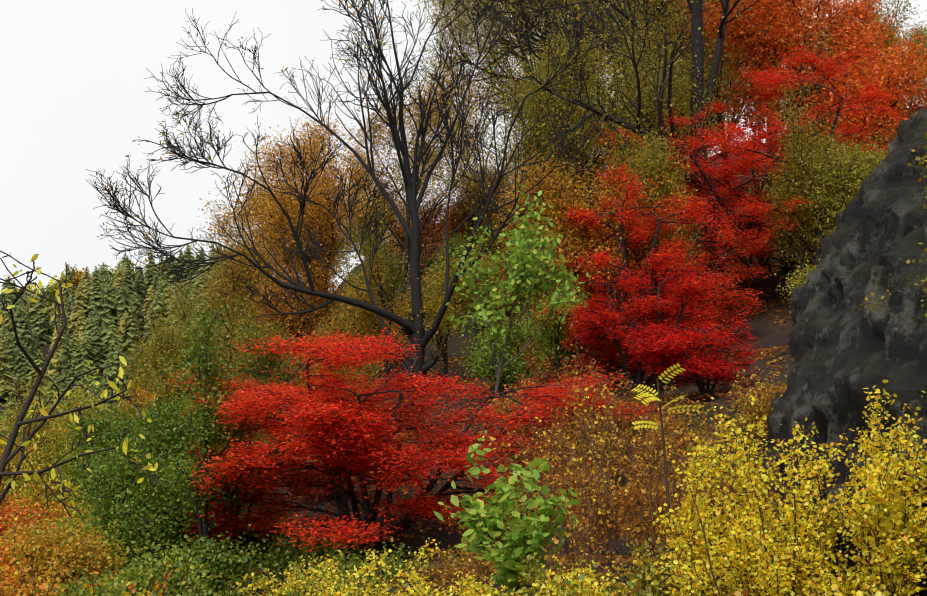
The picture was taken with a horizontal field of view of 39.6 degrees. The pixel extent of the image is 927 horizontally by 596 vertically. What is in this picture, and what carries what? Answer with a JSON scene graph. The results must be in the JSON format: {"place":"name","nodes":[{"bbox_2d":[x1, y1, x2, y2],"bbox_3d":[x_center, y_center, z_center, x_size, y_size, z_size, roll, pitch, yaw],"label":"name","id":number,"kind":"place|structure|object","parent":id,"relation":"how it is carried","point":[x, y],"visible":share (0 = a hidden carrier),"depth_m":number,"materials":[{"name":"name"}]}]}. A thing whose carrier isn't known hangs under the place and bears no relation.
{"place":"outdoors","nodes":[
{"label":"outdoors","id":0,"kind":"place"},
{"bbox_2d":[0,106,924,595],"bbox_3d":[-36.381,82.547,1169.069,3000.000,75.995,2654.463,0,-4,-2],"label":"hillside terrain","id":1,"kind":"structure","parent":0,"point":[766,332],"depth_m":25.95,"materials":[{"name":"brown soil"}]},
{"bbox_2d":[0,368,68,483],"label":"shrub","id":2,"kind":"object","parent":1,"relation":"on","point":[41,430],"visible":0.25,"depth_m":35.21,"materials":[{"name":"green plant"}]},
{"bbox_2d":[0,420,71,521],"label":"thicket tree","id":3,"kind":"object","parent":1,"relation":"on","point":[18,454],"visible":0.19,"depth_m":29.70,"materials":[{"name":"green plant"}]},
{"bbox_2d":[0,517,72,595],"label":"shrub","id":4,"kind":"object","parent":1,"relation":"on","point":[7,591],"visible":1,"depth_m":11.88,"materials":[{"name":"orange plant"}]},
{"bbox_2d":[0,485,84,549],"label":"thicket tree","id":5,"kind":"object","parent":1,"relation":"on","point":[8,511],"visible":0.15,"depth_m":23.25,"materials":[{"name":"orange plant"}]},
{"bbox_2d":[2,442,95,539],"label":"shrub","id":6,"kind":"object","parent":1,"relation":"on","point":[35,497],"visible":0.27,"depth_m":25.39,"materials":[{"name":"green plant"}]},
{"bbox_2d":[0,504,135,595],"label":"thicket tree","id":7,"kind":"object","parent":1,"relation":"on","point":[76,556],"visible":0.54,"depth_m":17.37,"materials":[{"name":"orange plant"}]},
{"bbox_2d":[32,380,124,518],"bbox_3d":[-8.638,4.159,29.777,2.805,4.506,2.330,-2,-4,23],"label":"shrub","id":8,"kind":"object","parent":1,"relation":"on","point":[65,430],"visible":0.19,"depth_m":29.74,"materials":[{"name":"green plant"}]},
{"bbox_2d":[0,251,158,516],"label":"walnut tree","id":9,"kind":"object","parent":1,"relation":"on","point":[8,456],"visible":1,"depth_m":8.17,"materials":[{"name":"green plant"}]},
{"bbox_2d":[40,413,135,526],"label":"shrub","id":10,"kind":"object","parent":1,"relation":"on","point":[65,467],"visible":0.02,"depth_m":26.84,"materials":[{"name":"green plant"}]},
{"bbox_2d":[34,507,142,573],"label":"thicket tree","id":11,"kind":"object","parent":1,"relation":"on","point":[111,538],"visible":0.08,"depth_m":18.53,"materials":[{"name":"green plant"}]},
{"bbox_2d":[45,541,143,595],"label":"thicket tree","id":12,"kind":"object","parent":1,"relation":"on","point":[78,589],"visible":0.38,"depth_m":14.56,"materials":[{"name":"green plant"}]},
{"bbox_2d":[50,382,202,509],"bbox_3d":[-5.677,3.014,22.392,2.876,3.131,3.067,4,-5,-42],"label":"shrub","id":13,"kind":"object","parent":1,"relation":"on","point":[164,424],"visible":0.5,"depth_m":22.25,"materials":[{"name":"green plant"}]},
{"bbox_2d":[0,242,270,513],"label":"conifer forest","id":14,"kind":"object","parent":1,"relation":"on","point":[103,312],"depth_m":306.74,"materials":[{"name":"green plant"}]},
{"bbox_2d":[64,427,244,584],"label":"thicket tree","id":15,"kind":"object","parent":1,"relation":"on","point":[137,509],"visible":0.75,"depth_m":19.31,"materials":[{"name":"green plant"}]},
{"bbox_2d":[79,529,231,595],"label":"thicket tree","id":16,"kind":"object","parent":1,"relation":"on","point":[175,588],"visible":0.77,"depth_m":13.95,"materials":[{"name":"green plant"}]},
{"bbox_2d":[114,304,219,402],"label":"tree","id":17,"kind":"object","parent":1,"relation":"on","point":[143,362],"visible":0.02,"depth_m":38.17,"materials":[{"name":"green plant"}]},
{"bbox_2d":[121,347,219,472],"bbox_3d":[-5.297,2.694,23.101,1.963,3.604,2.077,0,-4,-2],"label":"shrub","id":18,"kind":"object","parent":1,"relation":"on","point":[163,376],"visible":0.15,"depth_m":23.01,"materials":[{"name":"green plant"}]},
{"bbox_2d":[126,564,238,595],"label":"shrub","id":19,"kind":"object","parent":1,"relation":"on","point":[189,592],"visible":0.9,"depth_m":11.32,"materials":[{"name":"green plant"}]},
{"bbox_2d":[129,311,241,406],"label":"tree","id":20,"kind":"object","parent":1,"relation":"on","point":[172,346],"visible":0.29,"depth_m":29.45,"materials":[{"name":"green plant"}]},
{"bbox_2d":[158,275,228,354],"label":"thin tree","id":21,"kind":"object","parent":1,"relation":"on","point":[184,307],"visible":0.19,"depth_m":49.94,"materials":[{"name":"green plant"}]},
{"bbox_2d":[155,283,267,554],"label":"tree","id":22,"kind":"object","parent":1,"relation":"on","point":[205,423],"visible":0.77,"depth_m":19.01,"materials":[{"name":"green plant"}]},
{"bbox_2d":[135,523,293,595],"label":"thicket tree","id":23,"kind":"object","parent":1,"relation":"on","point":[219,562],"visible":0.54,"depth_m":17.74,"materials":[{"name":"green plant"}]},
{"bbox_2d":[173,217,302,364],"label":"thin tree","id":24,"kind":"object","parent":1,"relation":"on","point":[228,292],"visible":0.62,"depth_m":40.18,"materials":[{"name":"green plant"}]},
{"bbox_2d":[181,407,315,557],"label":"red maple tree","id":25,"kind":"object","parent":1,"relation":"on","point":[254,522],"visible":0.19,"depth_m":19.79,"materials":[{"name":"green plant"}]},
{"bbox_2d":[222,272,284,365],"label":"tree","id":26,"kind":"object","parent":1,"relation":"on","point":[239,308],"visible":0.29,"depth_m":37.65,"materials":[{"name":"green plant"}]},
{"bbox_2d":[215,307,305,429],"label":"slope tree","id":27,"kind":"object","parent":1,"relation":"on","point":[264,363],"visible":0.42,"depth_m":32.34,"materials":[{"name":"green plant"}]},
{"bbox_2d":[226,497,313,549],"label":"thicket tree","id":28,"kind":"object","parent":1,"relation":"on","point":[250,536],"visible":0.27,"depth_m":21.12,"materials":[{"name":"green plant"}]},
{"bbox_2d":[188,161,357,366],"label":"ochre tree","id":29,"kind":"object","parent":1,"relation":"on","point":[223,232],"visible":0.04,"depth_m":42.35,"materials":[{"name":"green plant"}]},
{"bbox_2d":[228,555,319,595],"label":"shrub","id":30,"kind":"object","parent":1,"relation":"on","point":[263,583],"visible":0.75,"depth_m":12.24,"materials":[{"name":"yellow plant"}]},
{"bbox_2d":[198,104,387,326],"bbox_3d":[-4.728,-1.652,37.623,5.454,8.371,8.291,0,-4,-2],"label":"ochre tree","id":31,"kind":"object","parent":1,"relation":"on","point":[316,213],"visible":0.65,"depth_m":36.46,"materials":[{"name":"orange plant"}]},
{"bbox_2d":[242,242,360,385],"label":"thin tree","id":32,"kind":"object","parent":1,"relation":"on","point":[296,322],"visible":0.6,"depth_m":35.65,"materials":[{"name":"brown plant"}]},
{"bbox_2d":[241,510,378,586],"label":"shrub","id":33,"kind":"object","parent":1,"relation":"on","point":[291,552],"visible":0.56,"depth_m":18.91,"materials":[{"name":"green plant"}]},
{"bbox_2d":[280,293,363,426],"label":"slope tree","id":34,"kind":"object","parent":1,"relation":"on","point":[340,323],"visible":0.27,"depth_m":29.93,"materials":[{"name":"green plant"}]},
{"bbox_2d":[269,543,384,595],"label":"yellow shrub","id":35,"kind":"object","parent":1,"relation":"on","point":[330,582],"visible":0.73,"depth_m":11.24,"materials":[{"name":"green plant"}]},
{"bbox_2d":[255,544,408,595],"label":"shrub","id":36,"kind":"object","parent":1,"relation":"on","point":[405,585],"visible":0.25,"depth_m":12.62,"materials":[{"name":"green plant"}]},
{"bbox_2d":[303,333,389,432],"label":"slope tree","id":37,"kind":"object","parent":1,"relation":"on","point":[371,371],"visible":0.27,"depth_m":26.70,"materials":[{"name":"green plant"}]},
{"bbox_2d":[85,0,619,399],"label":"bare tree","id":38,"kind":"object","parent":1,"relation":"on","point":[412,187],"visible":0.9,"depth_m":29.60,"materials":[{"name":"black plant"}]},
{"bbox_2d":[306,537,429,587],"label":"shrub","id":39,"kind":"object","parent":1,"relation":"on","point":[348,566],"visible":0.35,"depth_m":16.83,"materials":[{"name":"green plant"}]},
{"bbox_2d":[321,186,423,374],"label":"tree","id":40,"kind":"object","parent":1,"relation":"on","point":[394,270],"visible":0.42,"depth_m":36.01,"materials":[{"name":"orange plant"}]},
{"bbox_2d":[331,247,430,384],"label":"slope tree","id":41,"kind":"object","parent":1,"relation":"on","point":[374,323],"visible":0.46,"depth_m":32.78,"materials":[{"name":"green plant"}]},
{"bbox_2d":[299,530,494,595],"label":"yellow shrub","id":42,"kind":"object","parent":1,"relation":"on","point":[412,592],"visible":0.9,"depth_m":10.30,"materials":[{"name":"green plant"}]},
{"bbox_2d":[165,322,673,560],"bbox_3d":[-0.663,2.347,20.203,7.834,3.805,6.631,0,-4,-2],"label":"red maple tree","id":43,"kind":"object","parent":1,"relation":"on","point":[343,446],"visible":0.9,"depth_m":18.91,"materials":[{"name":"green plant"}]},
{"bbox_2d":[337,57,502,327],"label":"ochre tree","id":44,"kind":"object","parent":1,"relation":"on","point":[395,180],"visible":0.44,"depth_m":43.22,"materials":[{"name":"brown plant"}]},
{"bbox_2d":[382,185,473,290],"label":"tree","id":45,"kind":"object","parent":1,"relation":"on","point":[426,232],"visible":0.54,"depth_m":43.92,"materials":[{"name":"orange plant"}]},
{"bbox_2d":[393,541,497,595],"bbox_3d":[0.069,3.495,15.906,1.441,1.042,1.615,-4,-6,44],"label":"shrub","id":46,"kind":"object","parent":1,"relation":"on","point":[453,565],"visible":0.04,"depth_m":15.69,"materials":[{"name":"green plant"}]},
{"bbox_2d":[398,236,507,388],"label":"tree","id":47,"kind":"object","parent":1,"relation":"on","point":[456,302],"visible":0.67,"depth_m":30.39,"materials":[{"name":"green plant"}]},
{"bbox_2d":[421,212,513,357],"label":"tree","id":48,"kind":"object","parent":1,"relation":"on","point":[455,244],"visible":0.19,"depth_m":35.27,"materials":[{"name":"green plant"}]},
{"bbox_2d":[442,177,504,291],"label":"tree","id":49,"kind":"object","parent":1,"relation":"on","point":[467,230],"visible":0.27,"depth_m":44.77,"materials":[{"name":"orange plant"}]},
{"bbox_2d":[437,148,527,248],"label":"tree","id":50,"kind":"object","parent":1,"relation":"on","point":[499,186],"visible":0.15,"depth_m":45.43,"materials":[{"name":"brown plant"}]},
{"bbox_2d":[451,307,558,400],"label":"slope tree","id":51,"kind":"object","parent":1,"relation":"on","point":[484,363],"visible":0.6,"depth_m":27.75,"materials":[{"name":"green plant"}]},
{"bbox_2d":[433,433,580,595],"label":"shrub","id":52,"kind":"object","parent":1,"relation":"on","point":[533,535],"visible":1,"depth_m":12.10,"materials":[{"name":"green plant"}]},
{"bbox_2d":[478,374,548,480],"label":"shrub","id":53,"kind":"object","parent":1,"relation":"on","point":[504,405],"visible":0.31,"depth_m":21.61,"materials":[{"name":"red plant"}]},
{"bbox_2d":[446,184,590,456],"bbox_3d":[1.025,0.539,24.189,2.776,5.420,1.659,0,-4,7],"label":"young oak tree","id":54,"kind":"object","parent":1,"relation":"on","point":[537,274],"visible":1,"depth_m":24.21,"materials":[{"name":"green plant"}]},
{"bbox_2d":[473,249,565,366],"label":"slope tree","id":55,"kind":"object","parent":1,"relation":"on","point":[509,312],"visible":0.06,"depth_m":31.14,"materials":[{"name":"green plant"}]},
{"bbox_2d":[485,552,570,595],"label":"shrub","id":56,"kind":"object","parent":1,"relation":"on","point":[529,578],"visible":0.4,"depth_m":10.40,"materials":[{"name":"yellow plant"}]},
{"bbox_2d":[404,0,666,226],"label":"olive tree","id":57,"kind":"object","parent":1,"relation":"on","point":[460,26],"visible":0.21,"depth_m":46.35,"materials":[{"name":"green plant"}]},
{"bbox_2d":[475,405,598,558],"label":"shrub twigs","id":58,"kind":"object","parent":1,"relation":"on","point":[537,467],"visible":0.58,"depth_m":15.81,"materials":[{"name":"brown plant"}]},
{"bbox_2d":[459,559,618,595],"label":"yellow shrub","id":59,"kind":"object","parent":1,"relation":"on","point":[587,580],"visible":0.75,"depth_m":9.42,"materials":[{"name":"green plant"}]},
{"bbox_2d":[501,446,576,549],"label":"shrub","id":60,"kind":"object","parent":1,"relation":"on","point":[513,485],"visible":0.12,"depth_m":16.85,"materials":[{"name":"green plant"}]},
{"bbox_2d":[515,386,603,525],"bbox_3d":[1.448,2.366,18.695,1.291,2.224,1.599,-1,-4,8],"label":"shrub","id":61,"kind":"object","parent":1,"relation":"on","point":[550,451],"visible":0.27,"depth_m":18.74,"materials":[{"name":"brown plant"}]},
{"bbox_2d":[512,324,608,447],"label":"shrub","id":62,"kind":"object","parent":1,"relation":"on","point":[535,367],"visible":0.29,"depth_m":24.11,"materials":[{"name":"brown plant"}]},
{"bbox_2d":[513,277,609,383],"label":"slope tree","id":63,"kind":"object","parent":1,"relation":"on","point":[552,336],"visible":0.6,"depth_m":28.68,"materials":[{"name":"green plant"}]},
{"bbox_2d":[417,7,711,329],"bbox_3d":[2.732,-3.208,34.145,7.672,9.373,5.836,-2,-5,31],"label":"olive tree","id":64,"kind":"object","parent":1,"relation":"on","point":[535,129],"visible":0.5,"depth_m":33.82,"materials":[{"name":"green plant"}]},
{"bbox_2d":[447,0,712,303],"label":"dark tree","id":65,"kind":"object","parent":1,"relation":"on","point":[542,10],"visible":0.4,"depth_m":38.98,"materials":[{"name":"brown plant"}]},
{"bbox_2d":[413,0,747,230],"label":"olive tree","id":66,"kind":"object","parent":1,"relation":"on","point":[503,87],"visible":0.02,"depth_m":63.73,"materials":[{"name":"green plant"}]},
{"bbox_2d":[544,486,622,592],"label":"shrub twigs","id":67,"kind":"object","parent":1,"relation":"on","point":[572,540],"visible":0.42,"depth_m":11.31,"materials":[{"name":"brown plant"}]},
{"bbox_2d":[530,359,644,485],"bbox_3d":[1.966,2.044,20.608,1.563,2.155,1.706,1,-4,-19],"label":"shrub","id":68,"kind":"object","parent":1,"relation":"on","point":[607,390],"visible":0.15,"depth_m":20.65,"materials":[{"name":"brown plant"}]},
{"bbox_2d":[535,564,639,595],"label":"shrub","id":69,"kind":"object","parent":1,"relation":"on","point":[561,592],"visible":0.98,"depth_m":8.82,"materials":[{"name":"yellow plant"}]},
{"bbox_2d":[470,135,708,371],"bbox_3d":[2.875,-0.900,29.530,5.526,5.599,4.143,0,-4,-2],"label":"olive tree","id":70,"kind":"object","parent":1,"relation":"on","point":[565,229],"visible":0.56,"depth_m":29.11,"materials":[{"name":"green plant"}]},
{"bbox_2d":[533,413,649,507],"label":"shrub","id":71,"kind":"object","parent":1,"relation":"on","point":[621,455],"visible":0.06,"depth_m":19.37,"materials":[{"name":"brown plant"}]},
{"bbox_2d":[547,382,636,571],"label":"shrub twigs","id":72,"kind":"object","parent":1,"relation":"on","point":[596,491],"visible":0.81,"depth_m":13.44,"materials":[{"name":"brown plant"}]},
{"bbox_2d":[537,364,667,539],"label":"shrub twigs","id":73,"kind":"object","parent":1,"relation":"on","point":[590,420],"visible":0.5,"depth_m":16.84,"materials":[{"name":"brown plant"}]},
{"bbox_2d":[549,448,662,555],"bbox_3d":[1.747,2.499,15.526,1.392,1.400,1.203,0,-4,-2],"label":"shrub","id":74,"kind":"object","parent":1,"relation":"on","point":[604,532],"visible":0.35,"depth_m":15.36,"materials":[{"name":"brown plant"}]},
{"bbox_2d":[478,0,739,260],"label":"olive tree","id":75,"kind":"object","parent":1,"relation":"on","point":[677,96],"visible":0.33,"depth_m":35.04,"materials":[{"name":"green plant"}]},
{"bbox_2d":[574,530,684,595],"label":"shrub","id":76,"kind":"object","parent":1,"relation":"on","point":[644,570],"visible":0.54,"depth_m":10.30,"materials":[{"name":"yellow plant"}]},
{"bbox_2d":[485,0,779,306],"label":"dark tree","id":77,"kind":"object","parent":1,"relation":"on","point":[696,20],"visible":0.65,"depth_m":32.65,"materials":[{"name":"brown plant"}]},
{"bbox_2d":[554,249,732,391],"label":"red maple tree","id":78,"kind":"object","parent":1,"relation":"on","point":[616,337],"visible":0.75,"depth_m":26.68,"materials":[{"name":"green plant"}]},
{"bbox_2d":[530,165,757,379],"bbox_3d":[3.828,-0.361,28.472,4.625,4.648,4.647,2,-5,-31],"label":"red maple tree","id":79,"kind":"object","parent":1,"relation":"on","point":[622,216],"visible":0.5,"depth_m":28.17,"materials":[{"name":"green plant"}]},
{"bbox_2d":[588,119,711,323],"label":"tree","id":80,"kind":"object","parent":1,"relation":"on","point":[654,156],"visible":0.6,"depth_m":29.73,"materials":[{"name":"green plant"}]},
{"bbox_2d":[608,373,693,461],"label":"shrub","id":81,"kind":"object","parent":1,"relation":"on","point":[630,424],"visible":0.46,"depth_m":21.89,"materials":[{"name":"brown plant"}]},
{"bbox_2d":[572,347,730,592],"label":"shrub twigs","id":82,"kind":"object","parent":1,"relation":"on","point":[651,497],"visible":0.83,"depth_m":11.88,"materials":[{"name":"brown plant"}]},
{"bbox_2d":[606,457,701,556],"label":"shrub","id":83,"kind":"object","parent":1,"relation":"on","point":[628,499],"visible":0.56,"depth_m":14.83,"materials":[{"name":"brown plant"}]},
{"bbox_2d":[631,363,701,586],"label":"sapling","id":84,"kind":"object","parent":1,"relation":"on","point":[651,396],"visible":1,"depth_m":10.99,"materials":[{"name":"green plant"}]},
{"bbox_2d":[614,393,720,506],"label":"shrub","id":85,"kind":"object","parent":1,"relation":"on","point":[653,432],"visible":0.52,"depth_m":17.82,"materials":[{"name":"brown plant"}]},
{"bbox_2d":[591,160,785,333],"bbox_3d":[5.383,-0.802,30.713,5.824,4.602,5.702,0,-4,-2],"label":"red maple tree","id":86,"kind":"object","parent":1,"relation":"on","point":[731,298],"visible":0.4,"depth_m":30.78,"materials":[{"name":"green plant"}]},
{"bbox_2d":[639,390,740,557],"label":"shrub twigs","id":87,"kind":"object","parent":1,"relation":"on","point":[686,465],"visible":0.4,"depth_m":13.47,"materials":[{"name":"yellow plant"}]},
{"bbox_2d":[616,317,771,400],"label":"red maple tree","id":88,"kind":"object","parent":1,"relation":"on","point":[668,351],"visible":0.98,"depth_m":23.83,"materials":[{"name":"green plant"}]},
{"bbox_2d":[650,400,749,465],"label":"shrub","id":89,"kind":"object","parent":1,"relation":"on","point":[700,420],"visible":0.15,"depth_m":18.95,"materials":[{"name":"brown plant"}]},
{"bbox_2d":[542,0,858,179],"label":"olive tree","id":90,"kind":"object","parent":1,"relation":"on","point":[644,3],"visible":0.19,"depth_m":38.77,"materials":[{"name":"green plant"}]},
{"bbox_2d":[659,424,745,524],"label":"shrub","id":91,"kind":"object","parent":1,"relation":"on","point":[677,463],"visible":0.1,"depth_m":15.86,"materials":[{"name":"yellow plant"}]},
{"bbox_2d":[650,439,790,595],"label":"yellow shrub","id":92,"kind":"object","parent":1,"relation":"on","point":[690,540],"visible":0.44,"depth_m":9.46,"materials":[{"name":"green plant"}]},
{"bbox_2d":[650,0,790,246],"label":"tree","id":93,"kind":"object","parent":1,"relation":"on","point":[733,114],"visible":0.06,"depth_m":43.65,"materials":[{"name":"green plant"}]},
{"bbox_2d":[694,432,795,574],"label":"shrub twigs","id":94,"kind":"object","parent":1,"relation":"on","point":[730,487],"visible":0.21,"depth_m":10.80,"materials":[{"name":"yellow plant"}]},
{"bbox_2d":[586,42,908,301],"bbox_3d":[8.566,-2.889,33.223,9.537,6.592,8.039,-3,-5,33],"label":"red maple tree","id":95,"kind":"object","parent":1,"relation":"on","point":[749,160],"visible":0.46,"depth_m":32.58,"materials":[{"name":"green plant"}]},
{"bbox_2d":[726,357,786,451],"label":"shrub","id":96,"kind":"object","parent":1,"relation":"on","point":[759,412],"visible":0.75,"depth_m":19.87,"materials":[{"name":"orange plant"}]},
{"bbox_2d":[651,392,872,595],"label":"yellow shrub","id":97,"kind":"object","parent":1,"relation":"on","point":[769,582],"visible":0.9,"depth_m":8.47,"materials":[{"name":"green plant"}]},
{"bbox_2d":[669,0,926,170],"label":"tree","id":98,"kind":"object","parent":1,"relation":"on","point":[898,74],"visible":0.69,"depth_m":38.08,"materials":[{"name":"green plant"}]},
{"bbox_2d":[738,114,895,257],"bbox_3d":[9.199,-2.074,30.400,5.031,4.306,4.954,0,-4,-2],"label":"shrub","id":99,"kind":"object","parent":1,"relation":"on","point":[846,176],"visible":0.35,"depth_m":30.24,"materials":[{"name":"green plant"}]},
{"bbox_2d":[755,88,881,273],"bbox_3d":[8.553,-2.249,30.477,3.027,5.546,3.077,0,-4,-2],"label":"shrub","id":100,"kind":"object","parent":1,"relation":"on","point":[802,145],"visible":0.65,"depth_m":30.58,"materials":[{"name":"green plant"}]},
{"bbox_2d":[767,108,926,595],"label":"outcrop rock","id":101,"kind":"object","parent":1,"relation":"on","point":[844,351],"visible":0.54,"depth_m":10.55,"materials":[{"name":"grey stone"}]},
{"bbox_2d":[780,380,926,595],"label":"yellow shrub","id":102,"kind":"object","parent":1,"relation":"on","point":[891,540],"visible":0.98,"depth_m":7.80,"materials":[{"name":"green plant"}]},
{"bbox_2d":[845,0,926,147],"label":"tree","id":103,"kind":"object","parent":1,"relation":"on","point":[895,13],"visible":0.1,"depth_m":44.52,"materials":[{"name":"orange plant"}]},
{"bbox_2d":[0,0,926,298],"label":"sky","id":104,"kind":"structure","parent":0,"point":[74,99],"materials":[{"name":"white"}]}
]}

